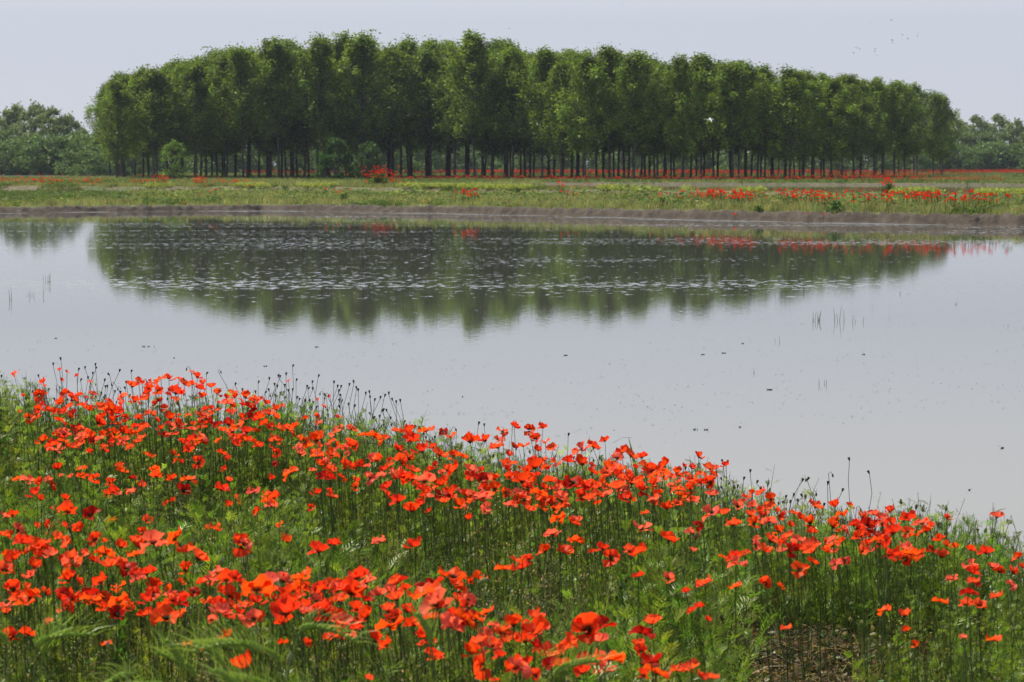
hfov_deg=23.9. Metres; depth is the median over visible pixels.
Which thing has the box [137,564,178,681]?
poppy
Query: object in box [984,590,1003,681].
poppy
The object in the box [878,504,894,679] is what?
poppy
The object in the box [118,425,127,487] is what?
poppy
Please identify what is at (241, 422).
poppy
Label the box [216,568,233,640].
poppy
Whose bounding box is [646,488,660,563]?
poppy
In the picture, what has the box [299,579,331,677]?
poppy
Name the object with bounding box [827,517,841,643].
poppy
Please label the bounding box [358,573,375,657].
poppy
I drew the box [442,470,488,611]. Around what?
poppy
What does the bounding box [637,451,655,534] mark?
poppy
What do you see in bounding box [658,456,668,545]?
poppy
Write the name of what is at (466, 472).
poppy
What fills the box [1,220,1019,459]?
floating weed
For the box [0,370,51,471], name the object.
tall weeds
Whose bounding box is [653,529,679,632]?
poppy
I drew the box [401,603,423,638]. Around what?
poppy
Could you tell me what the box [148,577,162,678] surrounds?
poppy
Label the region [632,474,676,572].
poppy
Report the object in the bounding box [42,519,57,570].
poppy
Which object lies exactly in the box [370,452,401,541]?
poppy
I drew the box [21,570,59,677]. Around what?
poppy
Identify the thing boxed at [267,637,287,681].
poppy
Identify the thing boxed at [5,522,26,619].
poppy
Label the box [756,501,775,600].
poppy
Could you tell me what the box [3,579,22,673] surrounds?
poppy
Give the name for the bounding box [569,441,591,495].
poppy
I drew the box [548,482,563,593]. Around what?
poppy
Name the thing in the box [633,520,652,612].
poppy
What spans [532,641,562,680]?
poppy
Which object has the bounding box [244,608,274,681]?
poppy
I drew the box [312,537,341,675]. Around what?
poppy
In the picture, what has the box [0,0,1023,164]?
sky
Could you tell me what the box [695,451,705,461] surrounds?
poppy
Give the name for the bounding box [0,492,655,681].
front grass
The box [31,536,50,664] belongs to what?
poppy
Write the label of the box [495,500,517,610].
poppy
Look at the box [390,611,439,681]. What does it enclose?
poppy
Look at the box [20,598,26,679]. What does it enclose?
poppy
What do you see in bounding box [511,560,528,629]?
poppy
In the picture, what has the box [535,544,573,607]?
poppy
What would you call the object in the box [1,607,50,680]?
poppy
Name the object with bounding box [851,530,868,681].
poppy
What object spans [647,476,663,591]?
poppy
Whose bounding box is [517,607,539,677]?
poppy
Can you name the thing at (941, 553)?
poppy
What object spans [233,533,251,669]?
poppy
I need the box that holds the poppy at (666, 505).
[659,500,673,542]
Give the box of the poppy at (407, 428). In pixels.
[399,423,414,539]
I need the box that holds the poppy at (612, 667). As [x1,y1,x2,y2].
[599,662,616,680]
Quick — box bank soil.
[0,464,1015,681]
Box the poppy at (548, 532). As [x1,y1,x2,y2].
[543,526,561,610]
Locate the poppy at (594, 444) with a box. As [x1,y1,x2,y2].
[587,438,605,510]
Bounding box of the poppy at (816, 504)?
[804,498,822,615]
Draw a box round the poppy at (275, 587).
[271,585,280,681]
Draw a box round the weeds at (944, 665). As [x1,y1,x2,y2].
[708,534,1023,681]
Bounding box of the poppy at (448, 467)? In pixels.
[429,463,453,621]
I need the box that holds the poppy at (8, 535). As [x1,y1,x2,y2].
[4,529,19,657]
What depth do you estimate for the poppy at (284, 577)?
6.40 m
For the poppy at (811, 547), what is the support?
on the bank soil
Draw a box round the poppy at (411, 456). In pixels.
[406,451,414,578]
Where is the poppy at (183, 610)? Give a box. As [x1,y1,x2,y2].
[163,608,185,681]
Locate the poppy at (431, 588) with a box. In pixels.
[406,580,440,681]
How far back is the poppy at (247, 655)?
5.00 m
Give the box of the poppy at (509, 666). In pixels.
[504,653,524,681]
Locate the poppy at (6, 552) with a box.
[1,549,12,671]
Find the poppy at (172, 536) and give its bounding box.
[166,526,181,653]
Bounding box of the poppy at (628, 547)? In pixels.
[620,543,633,640]
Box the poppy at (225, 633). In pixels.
[218,628,244,681]
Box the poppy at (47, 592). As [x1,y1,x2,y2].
[41,586,52,679]
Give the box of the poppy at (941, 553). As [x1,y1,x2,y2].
[927,548,948,673]
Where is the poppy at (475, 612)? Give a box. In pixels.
[471,609,477,662]
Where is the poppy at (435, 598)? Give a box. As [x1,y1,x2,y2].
[419,587,445,681]
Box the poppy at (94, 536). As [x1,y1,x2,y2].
[86,531,101,654]
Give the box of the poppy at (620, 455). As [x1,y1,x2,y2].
[611,452,623,548]
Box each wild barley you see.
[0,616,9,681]
[33,611,118,681]
[37,602,82,681]
[84,663,132,681]
[96,664,162,681]
[135,631,196,681]
[150,615,189,681]
[158,617,269,680]
[173,616,226,671]
[184,621,249,675]
[191,642,242,681]
[195,652,269,681]
[211,625,284,681]
[244,667,309,681]
[283,608,385,681]
[406,590,438,681]
[553,637,626,681]
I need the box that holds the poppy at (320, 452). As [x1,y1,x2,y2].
[300,450,323,513]
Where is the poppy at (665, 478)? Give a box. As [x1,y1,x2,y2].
[652,471,670,542]
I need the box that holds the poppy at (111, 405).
[105,402,118,471]
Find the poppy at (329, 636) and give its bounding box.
[306,628,340,681]
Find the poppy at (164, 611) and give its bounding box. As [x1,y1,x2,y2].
[149,603,181,680]
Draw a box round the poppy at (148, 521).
[141,514,165,571]
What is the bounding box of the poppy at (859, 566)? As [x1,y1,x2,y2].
[847,518,869,648]
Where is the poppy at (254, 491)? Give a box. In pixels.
[246,486,259,525]
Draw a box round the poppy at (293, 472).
[280,442,302,506]
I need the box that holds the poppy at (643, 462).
[629,459,647,559]
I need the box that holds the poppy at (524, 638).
[514,630,536,654]
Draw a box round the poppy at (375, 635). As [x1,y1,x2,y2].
[369,629,386,680]
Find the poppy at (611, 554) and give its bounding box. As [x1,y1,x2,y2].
[603,548,639,621]
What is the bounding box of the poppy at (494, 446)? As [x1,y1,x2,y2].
[489,440,504,536]
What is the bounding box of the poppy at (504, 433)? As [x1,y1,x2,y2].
[496,426,517,537]
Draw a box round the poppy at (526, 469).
[522,467,554,610]
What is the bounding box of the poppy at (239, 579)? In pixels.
[228,576,243,670]
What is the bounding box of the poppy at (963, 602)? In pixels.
[958,596,971,681]
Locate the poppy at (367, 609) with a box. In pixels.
[355,605,381,681]
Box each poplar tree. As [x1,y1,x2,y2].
[83,80,109,175]
[84,77,145,177]
[87,84,116,175]
[88,70,145,176]
[99,71,130,176]
[99,117,135,163]
[115,67,189,177]
[123,63,171,176]
[123,72,135,176]
[130,119,165,176]
[151,150,159,174]
[153,62,171,171]
[156,65,190,175]
[157,62,215,177]
[162,56,222,176]
[163,54,190,175]
[168,55,203,176]
[176,53,225,176]
[185,58,204,175]
[193,48,257,177]
[198,145,219,174]
[200,46,225,176]
[202,45,256,175]
[204,44,275,177]
[211,45,266,176]
[221,149,240,175]
[228,41,254,175]
[239,35,314,177]
[245,57,297,176]
[246,136,258,172]
[249,99,274,175]
[249,137,280,174]
[250,53,263,176]
[251,139,285,175]
[253,37,323,176]
[261,43,347,177]
[277,31,355,176]
[280,147,284,175]
[282,139,304,175]
[284,149,286,174]
[292,132,302,176]
[295,97,320,176]
[300,29,381,177]
[301,44,349,175]
[326,29,410,176]
[339,70,375,172]
[350,49,394,175]
[363,42,428,175]
[364,38,409,176]
[372,35,439,177]
[372,42,403,174]
[381,139,403,175]
[394,62,417,175]
[398,33,421,175]
[404,40,452,177]
[408,34,453,176]
[408,132,416,175]
[418,42,437,175]
[419,131,429,175]
[422,51,490,177]
[426,42,468,176]
[434,38,456,175]
[436,43,485,170]
[436,64,492,176]
[437,28,513,177]
[462,48,503,175]
[465,52,529,178]
[467,138,484,169]
[468,146,469,174]
[475,45,490,175]
[480,44,539,178]
[482,36,528,174]
[487,136,520,175]
[488,39,534,176]
[489,44,526,177]
[499,52,550,177]
[500,53,535,175]
[504,45,567,177]
[508,47,531,175]
[519,48,534,176]
[524,48,575,170]
[528,57,590,177]
[531,46,563,176]
[537,49,562,176]
[547,50,603,147]
[550,47,624,178]
[558,47,579,176]
[572,40,642,177]
[576,130,588,176]
[578,154,579,176]
[588,63,620,178]
[591,121,615,176]
[600,75,649,178]
[601,48,670,178]
[613,61,633,177]
[613,140,622,175]
[615,57,631,176]
[622,65,692,178]
[627,59,663,176]
[631,131,642,176]
[635,53,666,175]
[640,61,659,174]
[648,155,654,175]
[650,61,678,177]
[650,67,698,177]
[655,51,715,179]
[667,144,705,176]
[668,155,679,176]
[672,51,738,178]
[677,74,708,177]
[684,71,730,177]
[693,68,716,177]
[693,141,714,158]
[695,153,696,176]
[700,59,767,178]
[704,70,745,176]
[705,58,732,176]
[706,59,772,178]
[715,58,749,157]
[727,73,782,177]
[740,130,756,176]
[741,63,777,176]
[743,112,764,176]
[744,64,824,178]
[752,63,785,176]
[753,86,783,175]
[753,150,779,174]
[763,85,800,176]
[768,81,833,178]
[774,72,789,174]
[783,79,847,177]
[795,153,807,175]
[797,67,826,176]
[809,70,825,176]
[815,150,836,175]
[816,73,833,176]
[817,75,861,177]
[825,82,875,175]
[830,73,880,174]
[833,73,857,174]
[845,78,890,176]
[859,77,871,173]
[863,76,895,176]
[868,85,920,174]
[875,81,893,174]
[876,79,925,176]
[879,100,910,174]
[886,104,926,172]
[891,85,933,175]
[908,81,938,175]
[913,89,932,174]
[920,89,953,174]
[925,92,962,174]
[928,109,965,173]
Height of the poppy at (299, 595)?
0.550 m
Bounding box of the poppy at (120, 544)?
[115,538,127,673]
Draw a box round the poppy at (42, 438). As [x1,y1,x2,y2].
[35,434,47,501]
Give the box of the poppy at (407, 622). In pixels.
[403,618,426,673]
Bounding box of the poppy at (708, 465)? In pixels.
[703,462,716,536]
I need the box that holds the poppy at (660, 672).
[642,663,671,681]
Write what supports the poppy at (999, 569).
on the bank soil
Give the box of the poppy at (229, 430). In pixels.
[213,426,238,492]
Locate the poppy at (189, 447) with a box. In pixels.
[162,443,194,517]
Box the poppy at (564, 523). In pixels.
[546,492,568,607]
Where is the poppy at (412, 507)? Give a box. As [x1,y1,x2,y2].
[402,501,420,578]
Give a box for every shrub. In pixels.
[160,139,187,178]
[313,136,363,179]
[339,193,348,201]
[351,140,384,178]
[367,173,389,184]
[655,197,668,204]
[825,201,845,212]
[882,183,893,192]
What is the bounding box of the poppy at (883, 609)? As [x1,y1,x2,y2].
[877,604,890,681]
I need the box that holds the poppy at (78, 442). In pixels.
[71,438,94,521]
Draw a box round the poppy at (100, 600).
[87,599,105,677]
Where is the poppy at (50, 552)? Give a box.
[42,547,95,676]
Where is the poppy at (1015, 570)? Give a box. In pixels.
[1008,565,1023,657]
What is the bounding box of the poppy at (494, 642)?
[489,636,502,681]
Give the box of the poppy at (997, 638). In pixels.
[985,634,1001,681]
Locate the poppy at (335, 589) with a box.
[332,586,355,675]
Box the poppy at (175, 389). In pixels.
[168,383,188,509]
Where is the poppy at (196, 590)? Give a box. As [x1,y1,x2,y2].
[187,586,200,680]
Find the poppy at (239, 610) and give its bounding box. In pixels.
[224,606,244,680]
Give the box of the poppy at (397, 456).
[393,452,407,564]
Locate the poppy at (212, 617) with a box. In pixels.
[194,614,217,681]
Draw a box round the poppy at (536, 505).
[535,503,589,601]
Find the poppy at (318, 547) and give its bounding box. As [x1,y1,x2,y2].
[307,540,329,661]
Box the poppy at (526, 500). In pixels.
[520,496,532,565]
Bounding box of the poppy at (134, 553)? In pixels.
[127,547,170,668]
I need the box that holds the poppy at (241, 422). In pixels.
[231,420,243,514]
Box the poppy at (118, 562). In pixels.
[104,557,122,655]
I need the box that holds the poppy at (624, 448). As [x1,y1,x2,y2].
[615,444,633,535]
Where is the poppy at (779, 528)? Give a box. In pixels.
[773,524,793,676]
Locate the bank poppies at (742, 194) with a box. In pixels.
[0,165,1009,220]
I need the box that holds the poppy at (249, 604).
[239,600,254,651]
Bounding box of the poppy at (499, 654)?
[492,649,506,681]
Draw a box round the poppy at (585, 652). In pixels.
[576,650,594,680]
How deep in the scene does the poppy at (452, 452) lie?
10.38 m
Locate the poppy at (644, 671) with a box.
[638,667,649,681]
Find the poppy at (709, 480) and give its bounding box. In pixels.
[703,475,732,630]
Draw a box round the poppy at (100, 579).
[92,571,106,681]
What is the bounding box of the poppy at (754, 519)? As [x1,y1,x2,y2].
[747,515,766,635]
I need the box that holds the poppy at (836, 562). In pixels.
[829,558,853,681]
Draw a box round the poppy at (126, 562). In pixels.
[108,561,129,678]
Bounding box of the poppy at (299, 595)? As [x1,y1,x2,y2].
[294,593,304,665]
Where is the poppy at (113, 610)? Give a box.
[107,604,127,665]
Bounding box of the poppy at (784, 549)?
[776,541,803,675]
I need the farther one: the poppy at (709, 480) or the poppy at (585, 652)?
the poppy at (709, 480)
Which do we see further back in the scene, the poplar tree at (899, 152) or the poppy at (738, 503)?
the poplar tree at (899, 152)
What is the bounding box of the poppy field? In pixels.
[244,169,1023,181]
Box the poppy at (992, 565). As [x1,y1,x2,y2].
[974,562,998,681]
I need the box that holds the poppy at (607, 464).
[604,460,617,577]
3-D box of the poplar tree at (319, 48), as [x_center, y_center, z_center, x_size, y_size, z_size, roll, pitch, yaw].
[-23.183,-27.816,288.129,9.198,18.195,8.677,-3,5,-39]
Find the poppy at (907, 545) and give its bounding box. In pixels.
[890,541,912,661]
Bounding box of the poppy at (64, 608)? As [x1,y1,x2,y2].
[56,604,78,681]
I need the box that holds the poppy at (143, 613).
[135,606,152,680]
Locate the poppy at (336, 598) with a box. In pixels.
[322,595,344,681]
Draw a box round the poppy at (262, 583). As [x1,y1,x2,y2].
[241,574,272,677]
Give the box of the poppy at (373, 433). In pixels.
[367,430,385,542]
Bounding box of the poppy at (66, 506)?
[57,500,77,646]
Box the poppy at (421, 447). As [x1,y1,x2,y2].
[410,440,434,575]
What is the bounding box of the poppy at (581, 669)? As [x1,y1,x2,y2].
[573,665,590,681]
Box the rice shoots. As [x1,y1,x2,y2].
[556,184,1015,191]
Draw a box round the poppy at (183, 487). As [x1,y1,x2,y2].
[177,482,194,545]
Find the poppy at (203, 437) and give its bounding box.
[182,432,208,516]
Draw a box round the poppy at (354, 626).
[348,622,385,681]
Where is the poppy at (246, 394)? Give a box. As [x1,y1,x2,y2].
[240,390,251,483]
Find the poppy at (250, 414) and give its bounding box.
[246,411,265,504]
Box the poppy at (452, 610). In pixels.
[437,607,459,671]
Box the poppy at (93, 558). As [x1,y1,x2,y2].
[79,553,99,624]
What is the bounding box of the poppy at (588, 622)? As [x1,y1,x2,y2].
[571,612,600,681]
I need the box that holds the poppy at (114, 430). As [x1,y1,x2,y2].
[104,427,121,511]
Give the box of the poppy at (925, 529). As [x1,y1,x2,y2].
[918,524,942,675]
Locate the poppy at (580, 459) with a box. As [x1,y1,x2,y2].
[575,454,595,554]
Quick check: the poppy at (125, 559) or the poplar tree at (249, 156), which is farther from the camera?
the poplar tree at (249, 156)
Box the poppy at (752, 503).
[746,500,757,643]
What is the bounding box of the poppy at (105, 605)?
[95,601,131,676]
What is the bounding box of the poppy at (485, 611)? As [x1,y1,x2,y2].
[478,605,493,675]
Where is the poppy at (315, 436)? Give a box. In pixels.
[307,430,326,537]
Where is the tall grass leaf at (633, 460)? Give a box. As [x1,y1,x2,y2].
[613,437,637,473]
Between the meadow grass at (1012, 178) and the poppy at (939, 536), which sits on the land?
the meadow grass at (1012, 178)
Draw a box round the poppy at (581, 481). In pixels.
[577,476,599,568]
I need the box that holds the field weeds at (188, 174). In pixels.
[130,170,1022,178]
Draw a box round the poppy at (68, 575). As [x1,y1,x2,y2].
[58,569,98,681]
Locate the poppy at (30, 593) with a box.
[19,586,39,681]
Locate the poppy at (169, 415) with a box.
[165,410,191,497]
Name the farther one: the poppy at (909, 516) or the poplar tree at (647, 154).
the poplar tree at (647, 154)
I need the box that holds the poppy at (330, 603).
[321,599,339,681]
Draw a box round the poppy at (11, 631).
[2,625,20,680]
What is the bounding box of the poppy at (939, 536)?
[923,533,945,658]
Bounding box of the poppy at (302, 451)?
[293,448,305,539]
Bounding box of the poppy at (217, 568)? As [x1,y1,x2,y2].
[184,565,223,679]
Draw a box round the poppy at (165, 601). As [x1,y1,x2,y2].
[149,598,169,680]
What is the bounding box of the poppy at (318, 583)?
[316,581,343,670]
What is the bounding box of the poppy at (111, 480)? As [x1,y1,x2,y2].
[94,477,115,548]
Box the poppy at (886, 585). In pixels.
[865,523,886,645]
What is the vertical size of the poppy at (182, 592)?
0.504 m
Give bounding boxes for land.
[0,168,1023,225]
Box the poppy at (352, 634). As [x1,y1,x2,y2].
[342,630,356,678]
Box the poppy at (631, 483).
[584,481,634,588]
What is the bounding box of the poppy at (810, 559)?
[787,555,818,681]
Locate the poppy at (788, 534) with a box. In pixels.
[782,529,810,681]
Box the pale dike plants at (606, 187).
[143,180,1023,195]
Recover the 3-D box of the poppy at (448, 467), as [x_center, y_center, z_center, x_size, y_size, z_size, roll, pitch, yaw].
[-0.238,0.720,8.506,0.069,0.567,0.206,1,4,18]
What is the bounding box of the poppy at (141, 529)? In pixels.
[136,526,147,628]
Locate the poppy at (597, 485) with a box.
[594,482,613,596]
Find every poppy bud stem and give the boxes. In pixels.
[218,558,223,635]
[253,582,277,666]
[276,582,281,673]
[287,653,293,681]
[465,578,488,676]
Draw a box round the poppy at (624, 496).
[595,490,630,607]
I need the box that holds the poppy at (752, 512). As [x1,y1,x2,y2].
[746,509,781,681]
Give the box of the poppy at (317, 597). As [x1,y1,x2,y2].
[309,594,322,681]
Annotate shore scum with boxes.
[0,210,1020,228]
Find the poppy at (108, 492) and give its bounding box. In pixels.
[102,489,115,540]
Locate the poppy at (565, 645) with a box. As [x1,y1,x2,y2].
[557,639,572,681]
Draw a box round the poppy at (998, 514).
[953,510,1004,643]
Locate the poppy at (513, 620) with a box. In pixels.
[501,613,521,679]
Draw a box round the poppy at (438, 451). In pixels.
[430,446,448,560]
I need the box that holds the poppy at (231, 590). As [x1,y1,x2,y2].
[219,582,241,657]
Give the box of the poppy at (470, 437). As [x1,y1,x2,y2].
[461,431,499,571]
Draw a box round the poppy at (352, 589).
[336,576,365,677]
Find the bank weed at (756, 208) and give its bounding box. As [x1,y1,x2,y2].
[753,205,762,211]
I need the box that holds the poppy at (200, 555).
[193,547,227,669]
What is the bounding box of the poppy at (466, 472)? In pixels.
[464,470,472,551]
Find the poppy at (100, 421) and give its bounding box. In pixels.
[95,414,114,503]
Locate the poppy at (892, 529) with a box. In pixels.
[883,523,904,673]
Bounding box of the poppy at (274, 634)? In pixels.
[268,599,291,681]
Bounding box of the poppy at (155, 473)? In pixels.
[149,469,162,557]
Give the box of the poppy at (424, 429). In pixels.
[417,425,459,555]
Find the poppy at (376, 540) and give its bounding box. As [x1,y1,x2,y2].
[337,535,385,642]
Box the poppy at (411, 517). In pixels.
[410,474,417,587]
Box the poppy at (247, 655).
[230,650,250,681]
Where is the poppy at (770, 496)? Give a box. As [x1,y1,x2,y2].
[765,491,791,636]
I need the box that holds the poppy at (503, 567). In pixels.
[494,562,518,643]
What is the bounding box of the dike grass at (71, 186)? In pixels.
[0,181,1015,195]
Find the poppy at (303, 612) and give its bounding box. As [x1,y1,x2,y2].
[299,605,312,681]
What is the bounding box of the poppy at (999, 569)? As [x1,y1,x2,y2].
[964,565,1005,680]
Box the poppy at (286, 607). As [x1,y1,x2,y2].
[270,596,315,681]
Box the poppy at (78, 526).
[71,520,83,681]
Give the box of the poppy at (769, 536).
[766,532,786,668]
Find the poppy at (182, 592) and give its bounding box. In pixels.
[172,590,193,681]
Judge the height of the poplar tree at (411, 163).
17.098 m
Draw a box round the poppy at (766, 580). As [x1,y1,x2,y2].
[759,575,772,681]
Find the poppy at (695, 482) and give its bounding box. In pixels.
[660,478,697,573]
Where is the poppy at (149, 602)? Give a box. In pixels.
[136,568,173,678]
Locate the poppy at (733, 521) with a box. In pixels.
[725,517,741,650]
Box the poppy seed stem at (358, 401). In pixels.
[357,388,358,420]
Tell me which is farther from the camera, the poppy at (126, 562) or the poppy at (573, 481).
the poppy at (573, 481)
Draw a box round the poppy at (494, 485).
[472,480,500,589]
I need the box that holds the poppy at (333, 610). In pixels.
[315,606,338,679]
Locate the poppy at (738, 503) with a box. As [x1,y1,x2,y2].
[733,499,743,592]
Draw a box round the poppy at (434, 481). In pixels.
[431,477,439,578]
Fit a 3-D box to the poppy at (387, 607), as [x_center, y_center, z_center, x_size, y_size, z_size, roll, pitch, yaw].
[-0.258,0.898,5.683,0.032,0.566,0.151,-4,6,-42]
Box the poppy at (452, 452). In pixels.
[448,449,457,458]
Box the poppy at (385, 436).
[377,434,389,511]
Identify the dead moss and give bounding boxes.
[498,584,1014,681]
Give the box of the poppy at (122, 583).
[111,580,125,679]
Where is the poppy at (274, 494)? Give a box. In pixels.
[268,489,279,571]
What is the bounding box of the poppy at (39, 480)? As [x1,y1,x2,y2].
[34,476,44,509]
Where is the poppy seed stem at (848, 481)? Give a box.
[848,457,851,515]
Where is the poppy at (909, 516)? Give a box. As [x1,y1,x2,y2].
[898,510,932,654]
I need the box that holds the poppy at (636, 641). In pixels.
[632,638,644,680]
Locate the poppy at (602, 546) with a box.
[592,541,608,611]
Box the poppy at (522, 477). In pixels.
[497,470,530,616]
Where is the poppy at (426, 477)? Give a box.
[414,472,436,572]
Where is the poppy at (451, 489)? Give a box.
[441,485,469,633]
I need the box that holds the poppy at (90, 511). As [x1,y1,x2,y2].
[82,505,100,638]
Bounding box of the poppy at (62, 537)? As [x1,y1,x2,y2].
[54,535,81,662]
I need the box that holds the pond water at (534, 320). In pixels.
[0,210,1023,588]
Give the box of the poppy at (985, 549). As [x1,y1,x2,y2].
[977,544,997,681]
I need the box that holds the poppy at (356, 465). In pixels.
[350,460,360,562]
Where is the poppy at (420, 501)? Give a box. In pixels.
[415,497,451,565]
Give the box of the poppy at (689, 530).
[684,527,699,597]
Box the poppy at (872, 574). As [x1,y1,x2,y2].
[859,523,903,666]
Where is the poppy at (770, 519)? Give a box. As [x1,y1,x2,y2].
[761,516,793,681]
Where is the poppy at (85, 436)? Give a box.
[81,432,90,503]
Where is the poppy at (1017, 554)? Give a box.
[1008,550,1022,681]
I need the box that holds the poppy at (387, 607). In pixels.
[380,601,396,680]
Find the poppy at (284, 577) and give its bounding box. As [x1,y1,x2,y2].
[276,571,306,676]
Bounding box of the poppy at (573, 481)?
[564,475,581,606]
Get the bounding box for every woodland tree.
[0,101,38,140]
[0,129,22,159]
[13,98,54,171]
[24,126,61,174]
[25,105,76,166]
[49,110,87,136]
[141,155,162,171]
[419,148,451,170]
[947,117,976,170]
[952,129,979,169]
[955,129,992,169]
[960,114,998,153]
[976,128,1013,158]
[978,113,1017,143]
[998,132,1020,143]
[999,117,1023,164]
[1012,131,1023,170]
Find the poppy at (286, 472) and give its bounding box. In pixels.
[283,465,298,559]
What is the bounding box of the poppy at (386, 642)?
[379,635,392,681]
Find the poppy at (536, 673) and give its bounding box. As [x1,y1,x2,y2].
[531,668,540,681]
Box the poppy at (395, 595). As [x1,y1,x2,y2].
[385,589,404,681]
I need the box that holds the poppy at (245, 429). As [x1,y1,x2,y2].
[237,426,252,532]
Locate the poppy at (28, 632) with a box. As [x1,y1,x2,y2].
[19,625,35,681]
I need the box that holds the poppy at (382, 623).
[375,614,403,681]
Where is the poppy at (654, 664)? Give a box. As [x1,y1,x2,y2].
[639,652,658,681]
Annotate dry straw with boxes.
[699,609,996,681]
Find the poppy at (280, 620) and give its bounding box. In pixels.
[274,614,300,678]
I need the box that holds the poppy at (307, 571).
[292,566,315,671]
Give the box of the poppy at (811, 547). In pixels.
[803,540,817,680]
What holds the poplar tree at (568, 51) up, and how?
on the land
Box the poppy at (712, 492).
[705,489,728,629]
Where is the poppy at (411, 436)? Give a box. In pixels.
[385,430,419,582]
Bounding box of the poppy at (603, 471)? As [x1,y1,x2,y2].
[599,467,624,555]
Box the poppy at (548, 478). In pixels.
[543,475,557,619]
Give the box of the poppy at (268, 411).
[262,408,277,485]
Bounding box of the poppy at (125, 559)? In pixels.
[112,555,151,677]
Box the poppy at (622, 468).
[597,465,625,599]
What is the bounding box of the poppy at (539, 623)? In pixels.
[523,615,557,681]
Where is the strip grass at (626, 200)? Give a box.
[0,184,1023,214]
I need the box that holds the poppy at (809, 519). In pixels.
[803,514,817,630]
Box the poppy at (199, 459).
[176,455,204,528]
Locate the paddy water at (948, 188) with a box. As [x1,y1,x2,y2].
[545,184,1023,193]
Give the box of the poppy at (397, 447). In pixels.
[392,441,408,518]
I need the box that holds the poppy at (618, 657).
[595,650,624,681]
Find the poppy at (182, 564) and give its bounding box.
[172,561,191,677]
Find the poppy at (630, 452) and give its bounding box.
[625,448,642,558]
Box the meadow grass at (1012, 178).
[0,172,1023,185]
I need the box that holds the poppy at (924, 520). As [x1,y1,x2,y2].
[912,517,928,639]
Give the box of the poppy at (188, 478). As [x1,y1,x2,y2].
[174,474,197,562]
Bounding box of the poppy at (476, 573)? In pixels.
[472,570,488,680]
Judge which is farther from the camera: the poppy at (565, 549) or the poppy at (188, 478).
the poppy at (188, 478)
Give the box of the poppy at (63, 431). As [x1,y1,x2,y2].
[58,427,71,479]
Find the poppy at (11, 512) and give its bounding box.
[6,509,18,578]
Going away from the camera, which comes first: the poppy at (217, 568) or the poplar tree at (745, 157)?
the poppy at (217, 568)
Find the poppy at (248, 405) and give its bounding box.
[234,401,255,475]
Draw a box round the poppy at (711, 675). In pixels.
[705,671,719,681]
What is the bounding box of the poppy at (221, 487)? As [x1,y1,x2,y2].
[214,481,229,546]
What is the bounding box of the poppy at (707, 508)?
[701,504,720,628]
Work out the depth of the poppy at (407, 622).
5.85 m
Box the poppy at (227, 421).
[223,417,242,510]
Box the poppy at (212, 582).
[206,575,220,666]
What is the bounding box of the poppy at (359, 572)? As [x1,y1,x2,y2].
[344,565,368,677]
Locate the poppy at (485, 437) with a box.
[471,433,489,483]
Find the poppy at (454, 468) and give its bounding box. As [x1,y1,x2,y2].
[445,459,472,574]
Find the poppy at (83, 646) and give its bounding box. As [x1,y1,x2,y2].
[61,586,85,679]
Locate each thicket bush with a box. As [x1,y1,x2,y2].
[0,135,35,174]
[0,140,26,174]
[10,134,70,174]
[27,135,81,174]
[37,131,91,174]
[50,133,103,175]
[67,148,114,175]
[80,144,139,175]
[89,151,141,175]
[99,153,151,175]
[144,145,193,172]
[144,161,163,173]
[174,148,210,172]
[184,152,246,173]
[202,143,255,172]
[237,145,274,172]
[254,150,311,172]
[287,151,315,171]
[289,147,344,173]
[339,148,386,171]
[371,145,421,172]
[395,144,445,172]
[432,143,480,172]
[464,146,503,171]
[477,153,528,171]
[495,149,546,171]
[522,149,575,172]
[574,147,612,171]
[591,147,648,171]
[615,148,652,172]
[639,151,689,171]
[667,151,716,171]
[680,149,728,171]
[710,150,753,172]
[734,152,782,172]
[767,156,796,171]
[791,151,843,171]
[825,152,864,171]
[828,151,899,171]
[865,157,924,170]
[892,150,939,172]
[927,142,981,171]
[928,144,965,171]
[961,144,997,171]
[971,140,1021,170]
[988,141,1021,169]
[998,142,1023,171]
[1013,144,1023,171]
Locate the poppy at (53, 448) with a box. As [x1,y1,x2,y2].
[46,443,63,492]
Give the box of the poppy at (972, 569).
[945,565,981,680]
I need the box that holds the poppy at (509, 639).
[503,631,518,679]
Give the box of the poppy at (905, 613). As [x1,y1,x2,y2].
[891,607,910,680]
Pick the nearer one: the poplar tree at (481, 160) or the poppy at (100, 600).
the poppy at (100, 600)
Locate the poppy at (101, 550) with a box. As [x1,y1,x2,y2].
[93,546,120,630]
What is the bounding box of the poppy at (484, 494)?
[474,491,492,606]
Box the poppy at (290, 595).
[277,592,297,681]
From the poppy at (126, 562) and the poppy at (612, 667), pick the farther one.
the poppy at (126, 562)
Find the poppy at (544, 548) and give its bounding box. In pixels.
[536,542,549,631]
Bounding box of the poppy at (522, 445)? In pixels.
[517,442,529,548]
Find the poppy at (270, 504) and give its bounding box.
[264,500,277,548]
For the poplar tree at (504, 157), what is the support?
on the land
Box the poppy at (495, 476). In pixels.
[490,473,499,604]
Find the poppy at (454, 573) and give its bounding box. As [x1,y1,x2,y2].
[419,566,466,681]
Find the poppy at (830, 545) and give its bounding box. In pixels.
[824,539,870,681]
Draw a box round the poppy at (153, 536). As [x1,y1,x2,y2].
[139,529,177,681]
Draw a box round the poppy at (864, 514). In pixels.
[859,510,904,633]
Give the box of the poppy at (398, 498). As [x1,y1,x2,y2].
[389,493,405,567]
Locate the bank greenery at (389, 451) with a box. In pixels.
[0,378,1023,613]
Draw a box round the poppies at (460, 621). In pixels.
[0,367,1023,681]
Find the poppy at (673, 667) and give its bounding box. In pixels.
[669,664,684,681]
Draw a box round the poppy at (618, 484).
[608,478,631,590]
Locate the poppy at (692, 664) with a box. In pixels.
[680,658,699,681]
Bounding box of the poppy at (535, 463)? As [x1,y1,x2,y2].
[525,457,554,612]

